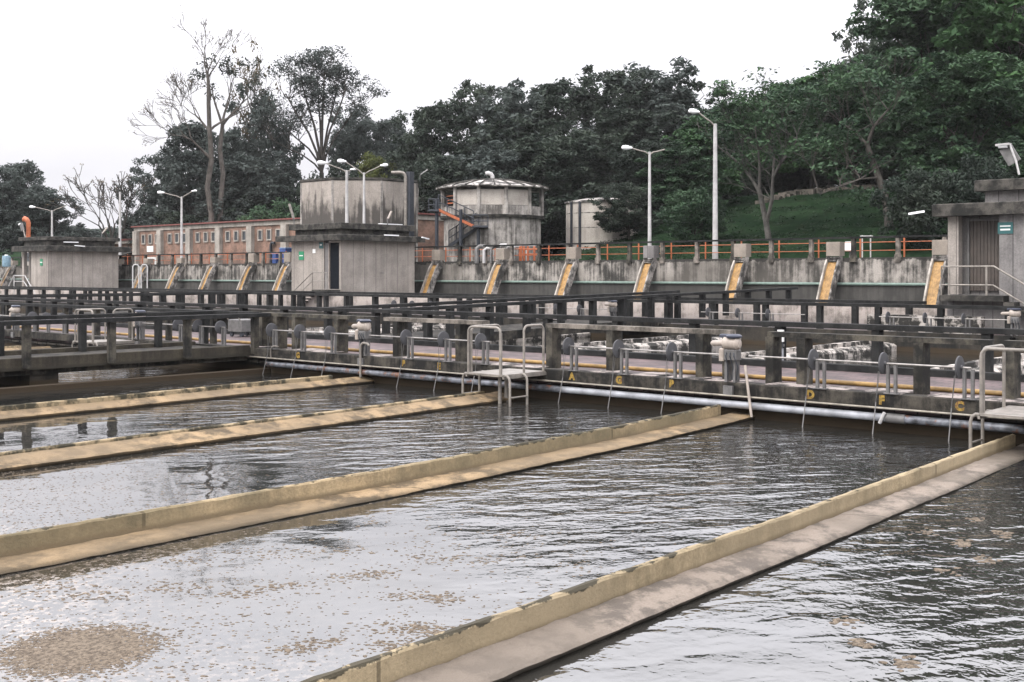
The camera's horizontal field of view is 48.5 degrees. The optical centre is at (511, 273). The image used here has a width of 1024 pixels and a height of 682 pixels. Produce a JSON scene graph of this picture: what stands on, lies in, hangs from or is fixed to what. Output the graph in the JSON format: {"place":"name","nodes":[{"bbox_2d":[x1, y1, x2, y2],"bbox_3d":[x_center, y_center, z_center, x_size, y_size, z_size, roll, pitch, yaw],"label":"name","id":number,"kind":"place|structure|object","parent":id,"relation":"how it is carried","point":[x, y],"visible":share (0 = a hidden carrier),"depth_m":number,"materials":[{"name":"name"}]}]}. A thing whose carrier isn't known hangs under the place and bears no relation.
{"place":"outdoors","nodes":[
{"label":"outdoors","id":0,"kind":"place"},
{"bbox_2d":[0,186,954,265],"bbox_3d":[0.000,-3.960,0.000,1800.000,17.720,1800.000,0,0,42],"label":"ground","id":1,"kind":"structure","parent":0,"point":[785,228],"depth_m":69.00,"materials":[{"name":"green plant"}]},
{"bbox_2d":[0,165,50,254],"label":"tree","id":2,"kind":"object","parent":1,"relation":"on","point":[9,235],"visible":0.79,"depth_m":114.11,"materials":[{"name":"green plant"}]},
{"bbox_2d":[0,159,63,245],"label":"tree","id":3,"kind":"object","parent":1,"relation":"on","point":[28,167],"visible":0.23,"depth_m":117.42,"materials":[{"name":"green plant"}]},
{"bbox_2d":[11,183,92,245],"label":"tree","id":4,"kind":"object","parent":1,"relation":"on","point":[62,229],"visible":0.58,"depth_m":116.05,"materials":[{"name":"green plant"}]},
{"bbox_2d":[46,163,156,237],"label":"tree","id":5,"kind":"object","parent":1,"relation":"on","point":[102,199],"visible":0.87,"depth_m":115.44,"materials":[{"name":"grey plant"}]},
{"bbox_2d":[0,341,270,393],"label":"beam wall","id":6,"kind":"structure","parent":1,"relation":"on","point":[34,383],"depth_m":25.84,"materials":[{"name":"concrete"}]},
{"bbox_2d":[0,345,246,376],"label":"walkway","id":7,"kind":"structure","parent":6,"relation":"on","point":[86,368],"depth_m":26.64,"materials":[{"name":"concrete"}]},
{"bbox_2d":[0,311,213,355],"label":"railing","id":8,"kind":"object","parent":7,"relation":"on","point":[82,337],"visible":0.92,"depth_m":27.80,"materials":[{"name":"concrete"}]},
{"bbox_2d":[0,313,270,368],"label":"railing","id":9,"kind":"object","parent":6,"relation":"on","point":[111,341],"visible":1,"depth_m":25.61,"materials":[{"name":"concrete"}]},
{"bbox_2d":[113,150,191,246],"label":"tree","id":10,"kind":"object","parent":1,"relation":"on","point":[151,198],"visible":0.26,"depth_m":116.63,"materials":[{"name":"green plant"}]},
{"bbox_2d":[0,375,374,421],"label":"weir wall","id":11,"kind":"structure","parent":1,"relation":"on","point":[59,407],"depth_m":21.71,"materials":[{"name":"concrete"}]},
{"bbox_2d":[139,119,245,225],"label":"tree","id":12,"kind":"object","parent":1,"relation":"on","point":[190,164],"visible":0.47,"depth_m":113.32,"materials":[{"name":"green plant"}]},
{"bbox_2d":[128,5,277,221],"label":"tree","id":13,"kind":"object","parent":1,"relation":"on","point":[209,127],"visible":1,"depth_m":107.80,"materials":[{"name":"grey plant"}]},
{"bbox_2d":[179,126,259,220],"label":"tree","id":14,"kind":"object","parent":1,"relation":"on","point":[227,136],"visible":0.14,"depth_m":115.09,"materials":[{"name":"green plant"}]},
{"bbox_2d":[185,53,274,221],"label":"tree","id":15,"kind":"object","parent":1,"relation":"on","point":[228,71],"visible":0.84,"depth_m":109.06,"materials":[{"name":"grey plant"}]},
{"bbox_2d":[190,149,299,222],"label":"tree","id":16,"kind":"object","parent":1,"relation":"on","point":[257,183],"visible":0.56,"depth_m":111.54,"materials":[{"name":"green plant"}]},
{"bbox_2d":[0,391,513,471],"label":"weir wall","id":17,"kind":"structure","parent":1,"relation":"on","point":[14,460],"depth_m":16.97,"materials":[{"name":"concrete"}]},
{"bbox_2d":[214,69,304,197],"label":"tree","id":18,"kind":"object","parent":1,"relation":"on","point":[263,151],"visible":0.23,"depth_m":118.40,"materials":[{"name":"green plant"}]},
{"bbox_2d":[236,196,299,220],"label":"hedge","id":19,"kind":"object","parent":1,"relation":"on","point":[261,211],"visible":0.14,"depth_m":102.75,"materials":[{"name":"green plant"}]},
{"bbox_2d":[246,117,304,212],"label":"tree","id":20,"kind":"object","parent":1,"relation":"on","point":[293,172],"visible":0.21,"depth_m":117.13,"materials":[{"name":"green plant"}]},
{"bbox_2d":[131,213,443,264],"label":"brick building","id":21,"kind":"structure","parent":1,"relation":"on","point":[242,236],"depth_m":99.83,"materials":[{"name":"brown brick"}]},
{"bbox_2d":[238,44,390,177],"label":"tree","id":22,"kind":"object","parent":1,"relation":"on","point":[337,71],"visible":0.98,"depth_m":117.34,"materials":[{"name":"green plant"}]},
{"bbox_2d":[325,106,388,176],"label":"tree","id":23,"kind":"object","parent":1,"relation":"on","point":[349,145],"visible":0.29,"depth_m":125.25,"materials":[{"name":"green plant"}]},
{"bbox_2d":[300,169,427,261],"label":"octagonal tank","id":24,"kind":"object","parent":1,"relation":"on","point":[322,200],"visible":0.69,"depth_m":79.94,"materials":[{"name":"concrete"}]},
{"bbox_2d":[0,404,754,575],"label":"weir wall","id":25,"kind":"structure","parent":1,"relation":"on","point":[25,550],"depth_m":12.13,"materials":[{"name":"concrete"}]},
{"bbox_2d":[364,116,406,170],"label":"tree","id":26,"kind":"object","parent":1,"relation":"on","point":[384,129],"visible":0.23,"depth_m":122.29,"materials":[{"name":"green plant"}]},
{"bbox_2d":[378,99,467,185],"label":"tree","id":27,"kind":"object","parent":1,"relation":"on","point":[425,121],"visible":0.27,"depth_m":99.68,"materials":[{"name":"green plant"}]},
{"bbox_2d":[407,153,479,212],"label":"tree","id":28,"kind":"object","parent":1,"relation":"on","point":[443,174],"visible":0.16,"depth_m":91.54,"materials":[{"name":"green plant"}]},
{"bbox_2d":[428,194,487,260],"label":"steel staircase","id":29,"kind":"structure","parent":1,"relation":"on","point":[437,210],"depth_m":70.77,"materials":[{"name":"metal"}]},
{"bbox_2d":[0,289,946,323],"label":"channel wall","id":30,"kind":"structure","parent":1,"relation":"on","point":[837,314],"depth_m":50.25,"materials":[{"name":"concrete"}]},
{"bbox_2d":[8,223,131,293],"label":"pump hut","id":31,"kind":"object","parent":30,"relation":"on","point":[56,261],"visible":0.78,"depth_m":89.68,"materials":[{"name":"concrete"}]},
{"bbox_2d":[0,257,947,304],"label":"retaining wall","id":32,"kind":"structure","parent":1,"relation":"on","point":[885,270],"depth_m":59.53,"materials":[{"name":"concrete"}]},
{"bbox_2d":[1,252,291,267],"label":"railing","id":33,"kind":"object","parent":32,"relation":"on","point":[201,259],"visible":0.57,"depth_m":86.48,"materials":[{"name":"metal"}]},
{"bbox_2d":[415,234,947,264],"bbox_3d":[7.821,-1.095,58.539,50.000,1.150,0.280,0,0,42],"label":"railing","id":34,"kind":"object","parent":32,"relation":"on","point":[811,256],"visible":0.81,"depth_m":57.11,"materials":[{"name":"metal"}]},
{"bbox_2d":[415,280,947,285],"bbox_3d":[5.157,0.480,60.810,43.000,0.130,0.130,0,0,42],"label":"green pipe","id":35,"kind":"object","parent":32,"relation":"attached to","point":[744,283],"visible":0.47,"depth_m":57.03,"materials":[{"name":"metal"}]},
{"bbox_2d":[439,78,516,171],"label":"tree","id":36,"kind":"object","parent":1,"relation":"on","point":[468,122],"visible":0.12,"depth_m":102.78,"materials":[{"name":"green plant"}]},
{"bbox_2d":[418,140,550,236],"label":"tree","id":37,"kind":"object","parent":1,"relation":"on","point":[496,164],"visible":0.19,"depth_m":92.28,"materials":[{"name":"green plant"}]},
{"bbox_2d":[436,171,548,261],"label":"round tank","id":38,"kind":"object","parent":1,"relation":"on","point":[514,216],"visible":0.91,"depth_m":72.23,"materials":[{"name":"white concrete"}]},
{"bbox_2d":[447,77,572,177],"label":"tree","id":39,"kind":"object","parent":1,"relation":"on","point":[515,96],"visible":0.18,"depth_m":98.80,"materials":[{"name":"green plant"}]},
{"bbox_2d":[0,300,1023,355],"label":"basin wall","id":40,"kind":"structure","parent":1,"relation":"on","point":[753,335],"depth_m":39.70,"materials":[{"name":"concrete"}]},
{"bbox_2d":[5,329,1023,443],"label":"basin wall","id":41,"kind":"structure","parent":1,"relation":"on","point":[905,399],"depth_m":20.51,"materials":[{"name":"concrete"}]},
{"bbox_2d":[263,323,354,376],"bbox_3d":[-4.773,1.938,26.924,3.378,1.429,0.439,0,0,42],"label":"drive shaft","id":42,"kind":"object","parent":41,"relation":"on","point":[300,331],"visible":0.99,"depth_m":27.21,"materials":[{"name":"metal"}]},
{"bbox_2d":[259,312,379,352],"bbox_3d":[-4.744,1.450,27.738,4.315,0.900,0.340,0,0,42],"label":"railing","id":43,"kind":"object","parent":41,"relation":"on","point":[279,320],"visible":0.68,"depth_m":28.12,"materials":[{"name":"concrete"}]},
{"bbox_2d":[369,329,490,391],"bbox_3d":[-1.864,1.938,24.343,3.700,1.429,0.439,0,0,42],"label":"drive shaft","id":44,"kind":"object","parent":41,"relation":"on","point":[442,339],"visible":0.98,"depth_m":23.98,"materials":[{"name":"metal"}]},
{"bbox_2d":[462,324,545,406],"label":"ladder platform","id":45,"kind":"structure","parent":41,"relation":"attached to","point":[506,375],"depth_m":21.82,"materials":[{"name":"metal"}]},
{"bbox_2d":[5,324,1023,422],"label":"walkway","id":46,"kind":"structure","parent":41,"relation":"on","point":[902,379],"depth_m":22.94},
{"bbox_2d":[0,302,258,343],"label":"railing","id":47,"kind":"object","parent":46,"relation":"on","point":[168,330],"visible":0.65,"depth_m":33.45,"materials":[{"name":"concrete"}]},
{"bbox_2d":[383,317,489,361],"bbox_3d":[-1.709,1.450,25.045,3.100,0.900,0.340,0,0,42],"label":"railing","id":48,"kind":"object","parent":46,"relation":"on","point":[400,324],"visible":0.79,"depth_m":24.64,"materials":[{"name":"concrete"}]},
{"bbox_2d":[0,297,1023,371],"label":"railing","id":49,"kind":"object","parent":46,"relation":"on","point":[877,348],"visible":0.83,"depth_m":26.78,"materials":[{"name":"concrete"}]},
{"bbox_2d":[11,319,1023,381],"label":"kerb","id":50,"kind":"structure","parent":46,"relation":"on","point":[995,376],"depth_m":24.73,"materials":[{"name":"concrete"}]},
{"bbox_2d":[11,326,1023,396],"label":"yellow pipe","id":51,"kind":"object","parent":46,"relation":"on","point":[883,385],"visible":0.51,"depth_m":21.99,"materials":[{"name":"metal"}]},
{"bbox_2d":[545,323,735,378],"bbox_3d":[2.332,1.450,21.459,4.245,0.900,0.300,0,0,42],"label":"railing","id":52,"kind":"object","parent":46,"relation":"on","point":[614,334],"visible":0.64,"depth_m":21.65,"materials":[{"name":"concrete"}]},
{"bbox_2d":[765,331,993,394],"bbox_3d":[5.837,1.450,18.350,3.725,0.900,0.300,0,0,42],"label":"railing","id":53,"kind":"object","parent":46,"relation":"on","point":[804,347],"visible":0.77,"depth_m":18.64,"materials":[{"name":"concrete"}]},
{"bbox_2d":[1003,340,1023,398],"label":"railing","id":54,"kind":"object","parent":46,"relation":"on","point":[1013,375],"visible":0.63,"depth_m":16.81,"materials":[{"name":"metal"}]},
{"bbox_2d":[246,356,1023,420],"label":"thin pipe","id":55,"kind":"object","parent":41,"relation":"attached to","point":[887,408],"visible":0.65,"depth_m":19.92,"materials":[{"name":"grey metal"}]},
{"bbox_2d":[558,337,718,412],"bbox_3d":[2.304,1.938,20.646,3.558,1.429,0.439,0,0,42],"label":"drive shaft","id":56,"kind":"object","parent":41,"relation":"on","point":[618,348],"visible":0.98,"depth_m":20.89,"materials":[{"name":"metal"}]},
{"bbox_2d":[266,361,1023,433],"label":"water pipe","id":57,"kind":"object","parent":41,"relation":"attached to","point":[930,421],"visible":0.99,"depth_m":19.75,"materials":[{"name":"metal"}]},
{"bbox_2d":[710,334,741,396],"bbox_3d":[3.680,1.567,19.528,0.586,1.065,0.280,0,0,42],"label":"gearbox motor","id":58,"kind":"object","parent":41,"relation":"on","point":[730,350],"visible":0.99,"depth_m":19.40,"materials":[{"name":"metal"}]},
{"bbox_2d":[748,349,976,441],"bbox_3d":[5.381,1.938,17.916,3.770,1.429,0.439,0,0,42],"label":"drive shaft","id":59,"kind":"object","parent":41,"relation":"on","point":[884,364],"visible":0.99,"depth_m":17.56,"materials":[{"name":"metal"}]},
{"bbox_2d":[969,344,1023,448],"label":"ladder platform","id":60,"kind":"structure","parent":41,"relation":"attached to","point":[1010,411],"depth_m":15.49,"materials":[{"name":"metal"}]},
{"bbox_2d":[452,110,582,243],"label":"tree","id":61,"kind":"object","parent":1,"relation":"on","point":[528,123],"visible":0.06,"depth_m":96.78,"materials":[{"name":"green plant"}]},
{"bbox_2d":[485,134,592,242],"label":"tree","id":62,"kind":"object","parent":1,"relation":"on","point":[528,147],"visible":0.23,"depth_m":91.75,"materials":[{"name":"green plant"}]},
{"bbox_2d":[501,77,589,151],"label":"tree","id":63,"kind":"object","parent":1,"relation":"on","point":[554,93],"visible":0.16,"depth_m":102.15,"materials":[{"name":"green plant"}]},
{"bbox_2d":[554,247,580,294],"bbox_3d":[2.920,0.382,61.885,0.680,3.645,1.941,0,0,42],"label":"chute","id":64,"kind":"object","parent":1,"relation":"on","point":[566,278],"visible":0.73,"depth_m":62.01,"materials":[{"name":"concrete"}]},
{"bbox_2d":[528,128,643,224],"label":"tree","id":65,"kind":"object","parent":1,"relation":"on","point":[584,146],"visible":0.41,"depth_m":90.33,"materials":[{"name":"green plant"}]},
{"bbox_2d":[565,198,636,249],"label":"tank","id":66,"kind":"object","parent":1,"relation":"on","point":[582,226],"visible":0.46,"depth_m":75.94,"materials":[{"name":"paint"}]},
{"bbox_2d":[565,64,679,175],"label":"tree","id":67,"kind":"object","parent":1,"relation":"on","point":[595,106],"visible":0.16,"depth_m":100.89,"materials":[{"name":"green plant"}]},
{"bbox_2d":[586,181,661,239],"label":"tree","id":68,"kind":"object","parent":1,"relation":"on","point":[616,221],"visible":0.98,"depth_m":73.43,"materials":[{"name":"green plant"}]},
{"bbox_2d":[558,106,702,196],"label":"tree","id":69,"kind":"object","parent":1,"relation":"on","point":[638,122],"visible":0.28,"depth_m":94.22,"materials":[{"name":"green plant"}]},
{"bbox_2d":[535,334,741,352],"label":"weir wall","id":70,"kind":"structure","parent":1,"relation":"on","point":[662,342],"depth_m":36.12,"materials":[{"name":"concrete"}]},
{"bbox_2d":[571,55,706,155],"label":"tree","id":71,"kind":"object","parent":1,"relation":"on","point":[667,83],"visible":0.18,"depth_m":100.19,"materials":[{"name":"green plant"}]},
{"bbox_2d":[633,245,658,291],"bbox_3d":[6.766,0.382,58.472,0.680,3.645,1.941,0,0,42],"label":"chute","id":72,"kind":"object","parent":1,"relation":"on","point":[645,276],"visible":0.73,"depth_m":58.62,"materials":[{"name":"concrete"}]},
{"bbox_2d":[603,138,697,230],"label":"tree","id":73,"kind":"object","parent":1,"relation":"on","point":[627,172],"visible":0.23,"depth_m":80.29,"materials":[{"name":"green plant"}]},
{"bbox_2d":[300,434,1023,681],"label":"weir wall","id":74,"kind":"structure","parent":1,"relation":"on","point":[505,645],"depth_m":8.51,"materials":[{"name":"concrete"}]},
{"bbox_2d":[633,140,727,214],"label":"tree","id":75,"kind":"object","parent":1,"relation":"on","point":[679,177],"visible":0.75,"depth_m":77.04,"materials":[{"name":"green plant"}]},
{"bbox_2d":[653,185,728,243],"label":"bush","id":76,"kind":"object","parent":1,"relation":"on","point":[692,211],"visible":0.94,"depth_m":67.33,"materials":[{"name":"green plant"}]},
{"bbox_2d":[660,116,745,195],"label":"tree","id":77,"kind":"object","parent":1,"relation":"on","point":[690,139],"visible":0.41,"depth_m":80.67,"materials":[{"name":"green plant"}]},
{"bbox_2d":[688,109,717,258],"bbox_3d":[9.882,-4.532,58.346,1.654,7.863,0.531,0,0,-3],"label":"street lamp","id":78,"kind":"object","parent":1,"relation":"on","point":[715,208],"visible":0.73,"depth_m":58.29,"materials":[{"name":"white metal"}]},
{"bbox_2d":[725,244,750,297],"bbox_3d":[10.781,0.382,54.910,0.680,3.645,1.941,0,0,42],"label":"chute","id":79,"kind":"object","parent":1,"relation":"on","point":[736,276],"visible":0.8,"depth_m":55.06,"materials":[{"name":"concrete"}]},
{"bbox_2d":[682,66,844,240],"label":"tree","id":80,"kind":"object","parent":1,"relation":"on","point":[762,121],"visible":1,"depth_m":65.37,"materials":[{"name":"green plant"}]},
{"bbox_2d":[763,163,826,191],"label":"bush","id":81,"kind":"object","parent":1,"relation":"on","point":[797,180],"visible":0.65,"depth_m":89.56,"materials":[{"name":"green plant"}]},
{"bbox_2d":[712,341,896,360],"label":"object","id":82,"kind":"structure","parent":1,"relation":"on","point":[840,350],"depth_m":33.55,"materials":[{"name":"metal"}]},
{"bbox_2d":[746,71,871,188],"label":"tree","id":83,"kind":"object","parent":1,"relation":"on","point":[789,167],"visible":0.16,"depth_m":84.79,"materials":[{"name":"green plant"}]},
{"bbox_2d":[816,242,844,302],"bbox_3d":[14.399,0.382,51.701,0.680,3.645,1.941,0,0,42],"label":"chute","id":84,"kind":"object","parent":1,"relation":"on","point":[829,279],"visible":0.79,"depth_m":51.83,"materials":[{"name":"concrete"}]},
{"bbox_2d":[791,54,910,184],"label":"tree","id":85,"kind":"object","parent":1,"relation":"on","point":[846,111],"visible":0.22,"depth_m":81.00,"materials":[{"name":"green plant"}]},
{"bbox_2d":[779,46,935,226],"bbox_3d":[18.730,-7.254,63.461,8.770,10.756,10.372,0,0,42],"label":"tree","id":86,"kind":"object","parent":1,"relation":"on","point":[846,84],"visible":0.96,"depth_m":63.31,"materials":[{"name":"green plant"}]},
{"bbox_2d":[831,0,911,184],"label":"tree","id":87,"kind":"object","parent":1,"relation":"on","point":[860,46],"visible":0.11,"depth_m":87.62,"materials":[{"name":"green plant"}]},
{"bbox_2d":[868,165,955,248],"bbox_3d":[20.079,-3.046,57.191,4.015,4.729,4.218,0,0,7],"label":"bush","id":88,"kind":"object","parent":1,"relation":"on","point":[910,197],"visible":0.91,"depth_m":56.26,"materials":[{"name":"green plant"}]},
{"bbox_2d":[844,0,1023,164],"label":"tree","id":89,"kind":"object","parent":1,"relation":"on","point":[918,24],"visible":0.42,"depth_m":73.20,"materials":[{"name":"green plant"}]},
{"bbox_2d":[923,240,947,304],"bbox_3d":[18.063,0.382,48.449,0.680,3.645,1.941,0,0,42],"label":"chute","id":90,"kind":"object","parent":1,"relation":"on","point":[932,287],"visible":0.66,"depth_m":48.54,"materials":[{"name":"metal"}]},
{"bbox_2d":[896,49,1023,195],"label":"tree","id":91,"kind":"object","parent":1,"relation":"on","point":[957,100],"visible":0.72,"depth_m":61.19,"materials":[{"name":"green plant"}]},
{"bbox_2d":[912,0,1023,167],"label":"tree","id":92,"kind":"object","parent":1,"relation":"on","point":[983,25],"visible":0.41,"depth_m":66.16,"materials":[{"name":"green plant"}]},
{"bbox_2d":[933,152,1013,234],"bbox_3d":[23.157,-3.465,56.279,4.558,5.136,4.339,0,0,-21],"label":"bush","id":93,"kind":"object","parent":1,"relation":"on","point":[964,192],"visible":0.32,"depth_m":55.48,"materials":[{"name":"green plant"}]},
{"bbox_2d":[0,0,1021,228],"label":"sky","id":94,"kind":"structure","parent":0,"point":[73,73],"materials":[{"name":"white"}]},
{"bbox_2d":[0,309,1023,681],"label":"water","id":95,"kind":"structure","parent":0,"point":[892,589],"depth_m":10.39,"materials":[{"name":"grey liquid"}]},
{"bbox_2d":[0,435,1013,681],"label":"foam","id":96,"kind":"object","parent":95,"relation":"on","point":[76,651],"visible":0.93,"depth_m":7.75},
{"bbox_2d":[9,299,1023,335],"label":"walkway","id":97,"kind":"structure","parent":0,"point":[553,319],"depth_m":47.86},
{"bbox_2d":[0,291,314,313],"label":"railing","id":98,"kind":"object","parent":97,"relation":"on","point":[210,298],"visible":0.68,"depth_m":56.52,"materials":[{"name":"concrete"}]},
{"bbox_2d":[275,204,428,301],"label":"pump hut","id":99,"kind":"object","parent":97,"relation":"on","point":[353,257],"visible":0.81,"depth_m":66.35,"materials":[{"name":"concrete"}]},
{"bbox_2d":[0,286,926,323],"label":"railing","id":100,"kind":"object","parent":97,"relation":"on","point":[854,314],"visible":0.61,"depth_m":54.44,"materials":[{"name":"concrete"}]},
{"bbox_2d":[0,288,1023,332],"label":"railing","id":101,"kind":"object","parent":97,"relation":"on","point":[820,311],"visible":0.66,"depth_m":43.02,"materials":[{"name":"metal"}]},
{"bbox_2d":[867,314,984,333],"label":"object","id":102,"kind":"structure","parent":97,"relation":"on","point":[947,322],"depth_m":36.43,"materials":[{"name":"metal"}]},
{"bbox_2d":[908,143,1023,328],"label":"pump hut","id":103,"kind":"object","parent":97,"relation":"on","point":[985,266],"visible":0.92,"depth_m":36.45,"materials":[{"name":"grey concrete"}]},
{"bbox_2d":[970,220,998,290],"bbox_3d":[15.328,-0.572,36.733,0.991,2.258,0.100,0,0,42],"label":"door","id":104,"kind":"structure","parent":103,"relation":"in","point":[984,236],"depth_m":36.73,"materials":[{"name":"grey metal"}]},
{"bbox_2d":[381,320,659,342],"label":"walkway","id":105,"kind":"structure","parent":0,"point":[512,331],"depth_m":37.17,"materials":[{"name":"concrete"}]},
{"bbox_2d":[332,290,679,333],"bbox_3d":[0.693,1.350,40.560,0.250,1.279,18.800,0,0,42],"label":"railing","id":106,"kind":"object","parent":105,"relation":"on","point":[386,325],"visible":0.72,"depth_m":39.23,"materials":[{"name":"concrete"}]},
{"bbox_2d":[387,287,797,338],"bbox_3d":[4.421,1.292,40.995,0.250,1.384,24.400,0,0,42],"label":"railing","id":107,"kind":"object","parent":105,"relation":"on","point":[450,328],"visible":0.81,"depth_m":39.12,"materials":[{"name":"concrete"}]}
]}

